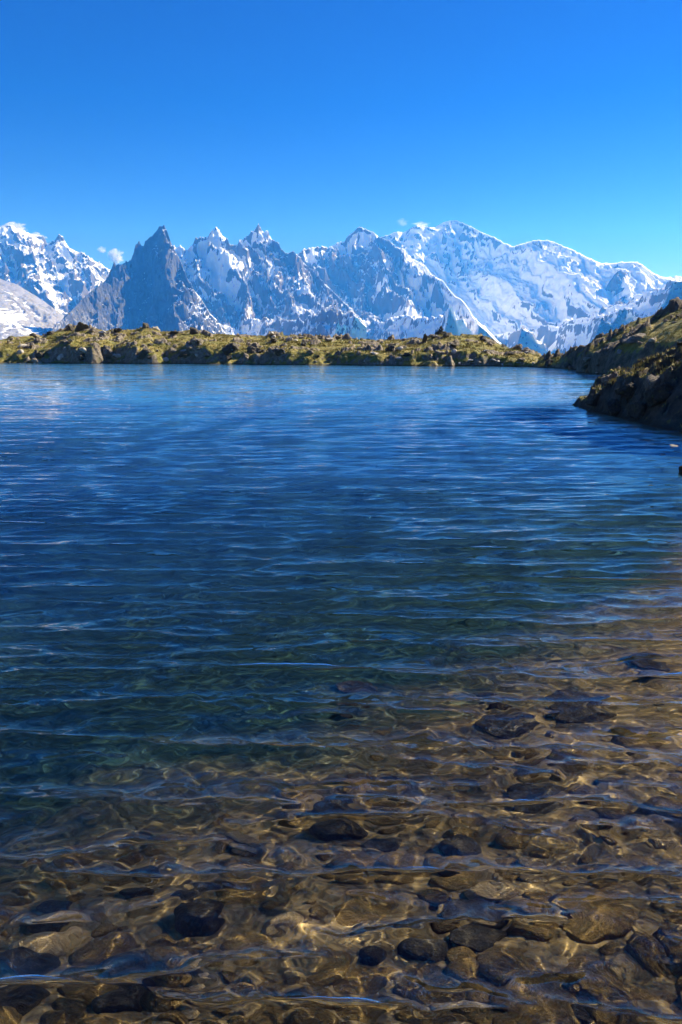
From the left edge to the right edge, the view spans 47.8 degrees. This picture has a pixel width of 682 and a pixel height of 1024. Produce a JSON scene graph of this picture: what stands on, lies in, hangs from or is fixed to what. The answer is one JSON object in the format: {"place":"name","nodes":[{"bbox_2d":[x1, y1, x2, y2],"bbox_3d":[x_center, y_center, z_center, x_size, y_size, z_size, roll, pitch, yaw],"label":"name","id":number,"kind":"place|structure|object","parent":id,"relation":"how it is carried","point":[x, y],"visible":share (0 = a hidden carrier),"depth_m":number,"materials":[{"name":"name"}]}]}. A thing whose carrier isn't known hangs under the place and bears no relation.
{"place":"outdoors","nodes":[
{"label":"outdoors","id":0,"kind":"place"},
{"bbox_2d":[0,279,63,339],"bbox_3d":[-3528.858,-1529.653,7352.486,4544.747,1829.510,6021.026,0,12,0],"label":"mountain","id":1,"kind":"structure","parent":0,"point":[23,312],"depth_m":8236.35,"materials":[{"name":"snow"}]},
{"bbox_2d":[0,225,109,315],"bbox_3d":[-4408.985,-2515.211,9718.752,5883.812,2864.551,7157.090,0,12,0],"label":"mountain","id":2,"kind":"structure","parent":0,"point":[58,274],"depth_m":11356.09,"materials":[{"name":"snow"}]},
{"bbox_2d":[52,225,225,333],"bbox_3d":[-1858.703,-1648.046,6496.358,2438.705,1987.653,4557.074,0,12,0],"label":"mountain","id":3,"kind":"structure","parent":0,"point":[149,283],"depth_m":7258.31,"materials":[{"name":"stone"}]},
{"bbox_2d":[173,224,366,338],"bbox_3d":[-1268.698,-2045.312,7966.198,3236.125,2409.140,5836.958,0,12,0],"label":"mountain","id":4,"kind":"structure","parent":0,"point":[257,281],"depth_m":9025.58,"materials":[{"name":"stone"}]},
{"bbox_2d":[0,363,681,1023],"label":"lake water","id":5,"kind":"structure","parent":0,"point":[340,693],"depth_m":3.64,"materials":[{"name":"blue liquid"}]},
{"bbox_2d":[0,297,681,429],"bbox_3d":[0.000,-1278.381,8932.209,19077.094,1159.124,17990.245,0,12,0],"label":"ground","id":6,"kind":"structure","parent":0,"point":[667,413],"depth_m":88.92,"materials":[{"name":"green plant"}]},
{"bbox_2d":[32,358,41,362],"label":"rock","id":7,"kind":"object","parent":6,"relation":"on","point":[35,360],"visible":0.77,"depth_m":105.20,"materials":[{"name":"grey stone"}]},
{"bbox_2d":[35,352,44,357],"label":"rock","id":8,"kind":"object","parent":6,"relation":"on","point":[39,355],"visible":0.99,"depth_m":106.04,"materials":[{"name":"grey stone"}]},
{"bbox_2d":[68,325,74,330],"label":"rock","id":9,"kind":"object","parent":6,"relation":"on","point":[71,328],"visible":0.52,"depth_m":118.76,"materials":[{"name":"grey stone"}]},
{"bbox_2d":[78,353,84,360],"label":"rock","id":10,"kind":"object","parent":6,"relation":"on","point":[81,357],"visible":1,"depth_m":103.84,"materials":[{"name":"grey stone"}]},
{"bbox_2d":[75,322,88,331],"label":"rock","id":11,"kind":"object","parent":6,"relation":"on","point":[80,326],"visible":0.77,"depth_m":115.32,"materials":[{"name":"grey stone"}]},
{"bbox_2d":[88,327,97,332],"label":"rock","id":12,"kind":"object","parent":6,"relation":"on","point":[92,329],"visible":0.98,"depth_m":113.68,"materials":[{"name":"grey stone"}]},
{"bbox_2d":[102,345,113,357],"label":"rock","id":13,"kind":"object","parent":6,"relation":"on","point":[107,351],"visible":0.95,"depth_m":105.17,"materials":[{"name":"grey stone"}]},
{"bbox_2d":[137,348,151,358],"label":"rock","id":14,"kind":"object","parent":6,"relation":"on","point":[143,353],"visible":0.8,"depth_m":101.26,"materials":[{"name":"grey stone"}]},
{"bbox_2d":[142,322,148,328],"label":"rock","id":15,"kind":"object","parent":6,"relation":"on","point":[145,325],"visible":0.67,"depth_m":118.17,"materials":[{"name":"grey stone"}]},
{"bbox_2d":[169,347,175,352],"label":"rock","id":16,"kind":"object","parent":6,"relation":"on","point":[172,350],"visible":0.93,"depth_m":102.89,"materials":[{"name":"grey stone"}]},
{"bbox_2d":[178,353,188,356],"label":"rock","id":17,"kind":"object","parent":6,"relation":"on","point":[182,354],"visible":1,"depth_m":101.58,"materials":[{"name":"grey stone"}]},
{"bbox_2d":[190,327,199,333],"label":"rock","id":18,"kind":"object","parent":6,"relation":"on","point":[193,330],"visible":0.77,"depth_m":110.93,"materials":[{"name":"grey stone"}]},
{"bbox_2d":[190,338,199,343],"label":"rock","id":19,"kind":"object","parent":6,"relation":"on","point":[195,340],"visible":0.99,"depth_m":101.98,"materials":[{"name":"grey stone"}]},
{"bbox_2d":[222,342,238,354],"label":"rock","id":20,"kind":"object","parent":6,"relation":"on","point":[227,349],"visible":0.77,"depth_m":99.85,"materials":[{"name":"grey stone"}]},
{"bbox_2d":[247,346,260,353],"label":"rock","id":21,"kind":"object","parent":6,"relation":"on","point":[251,349],"visible":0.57,"depth_m":98.98,"materials":[{"name":"grey stone"}]},
{"bbox_2d":[275,348,284,355],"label":"rock","id":22,"kind":"object","parent":6,"relation":"on","point":[280,351],"visible":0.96,"depth_m":94.37,"materials":[{"name":"grey stone"}]},
{"bbox_2d":[0,327,560,365],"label":"grass","id":23,"kind":"structure","parent":6,"relation":"on","point":[357,346],"depth_m":101.69,"materials":[{"name":"green plant"}]},
{"bbox_2d":[385,345,397,351],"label":"rock","id":24,"kind":"object","parent":6,"relation":"on","point":[390,348],"visible":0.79,"depth_m":90.89,"materials":[{"name":"grey stone"}]},
{"bbox_2d":[422,333,427,342],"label":"upright rock","id":25,"kind":"object","parent":6,"relation":"on","point":[424,339],"visible":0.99,"depth_m":95.29,"materials":[{"name":"grey stone"}]},
{"bbox_2d":[434,350,444,355],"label":"rock","id":26,"kind":"object","parent":6,"relation":"on","point":[437,352],"visible":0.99,"depth_m":86.98,"materials":[{"name":"grey stone"}]},
{"bbox_2d":[435,326,445,334],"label":"stone cairn","id":27,"kind":"object","parent":6,"relation":"on","point":[440,331],"visible":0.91,"depth_m":101.94,"materials":[{"name":"grey stone"}]},
{"bbox_2d":[443,332,449,337],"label":"rock","id":28,"kind":"object","parent":6,"relation":"on","point":[446,334],"visible":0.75,"depth_m":96.41,"materials":[{"name":"grey stone"}]},
{"bbox_2d":[514,344,522,348],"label":"rock","id":29,"kind":"object","parent":6,"relation":"on","point":[518,346],"visible":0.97,"depth_m":91.78,"materials":[{"name":"grey stone"}]},
{"bbox_2d":[545,359,552,365],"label":"rock","id":30,"kind":"object","parent":6,"relation":"on","point":[548,362],"visible":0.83,"depth_m":76.97,"materials":[{"name":"grey stone"}]},
{"bbox_2d":[582,357,590,361],"bbox_3d":[18.415,-11.407,57.197,1.063,0.340,0.849,-3,16,35],"label":"rock","id":31,"kind":"object","parent":6,"relation":"on","point":[586,359],"visible":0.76,"depth_m":57.05,"materials":[{"name":"grey stone"}]},
{"bbox_2d":[586,393,599,405],"bbox_3d":[6.991,-3.058,21.095,0.564,0.373,0.363,0,7,-17],"label":"rock","id":32,"kind":"object","parent":6,"relation":"on","point":[593,400],"visible":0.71,"depth_m":20.95,"materials":[{"name":"grey stone"}]},
{"bbox_2d":[601,372,616,383],"bbox_3d":[7.319,-3.662,21.012,0.321,0.319,0.362,-7,13,-29],"label":"rock","id":33,"kind":"object","parent":6,"relation":"on","point":[609,377],"visible":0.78,"depth_m":20.93,"materials":[{"name":"grey stone"}]},
{"bbox_2d":[539,309,681,426],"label":"grass","id":34,"kind":"structure","parent":6,"relation":"on","point":[634,370],"depth_m":21.26,"materials":[{"name":"green plant"}]},
{"bbox_2d":[605,398,620,414],"bbox_3d":[7.032,-2.713,19.817,0.405,0.452,0.699,-3,15,16],"label":"rock","id":35,"kind":"object","parent":6,"relation":"on","point":[612,406],"visible":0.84,"depth_m":19.63,"materials":[{"name":"grey stone"}]},
{"bbox_2d":[615,382,636,398],"bbox_3d":[7.293,-3.042,19.366,0.754,0.434,0.437,18,16,22],"label":"rock","id":36,"kind":"object","parent":6,"relation":"on","point":[628,390],"visible":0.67,"depth_m":19.25,"materials":[{"name":"grey stone"}]},
{"bbox_2d":[622,333,645,343],"bbox_3d":[19.927,-11.834,52.306,1.806,0.520,1.453,-10,15,0],"label":"rock","id":37,"kind":"object","parent":6,"relation":"on","point":[633,338],"visible":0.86,"depth_m":51.93,"materials":[{"name":"grey stone"}]},
{"bbox_2d":[643,374,659,390],"bbox_3d":[7.310,-3.017,17.918,0.533,0.390,0.357,-3,5,-34],"label":"rock","id":38,"kind":"object","parent":6,"relation":"on","point":[651,381],"visible":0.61,"depth_m":17.79,"materials":[{"name":"grey stone"}]},
{"bbox_2d":[643,382,673,406],"bbox_3d":[7.331,-2.706,17.526,0.858,0.505,0.552,-5,-1,28],"label":"rock","id":39,"kind":"object","parent":6,"relation":"on","point":[658,394],"visible":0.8,"depth_m":17.36,"materials":[{"name":"grey stone"}]},
{"bbox_2d":[0,0,681,276],"label":"sky","id":40,"kind":"structure","parent":0,"point":[311,123],"materials":[{"name":"blue"}]},
{"bbox_2d":[297,227,500,343],"bbox_3d":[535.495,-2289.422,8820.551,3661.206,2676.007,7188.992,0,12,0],"label":"mountain","id":41,"kind":"structure","parent":0,"point":[383,289],"depth_m":10249.82,"materials":[{"name":"stone"}]},
{"bbox_2d":[380,220,681,354],"bbox_3d":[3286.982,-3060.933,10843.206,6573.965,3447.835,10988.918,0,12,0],"label":"mountain","id":42,"kind":"structure","parent":0,"point":[542,297],"depth_m":11099.03,"materials":[{"name":"snow"}]},
{"bbox_2d":[596,262,681,334],"bbox_3d":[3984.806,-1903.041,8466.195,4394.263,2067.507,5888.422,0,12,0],"label":"mountain","id":43,"kind":"structure","parent":0,"point":[615,283],"depth_m":9605.96,"materials":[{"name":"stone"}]}
]}

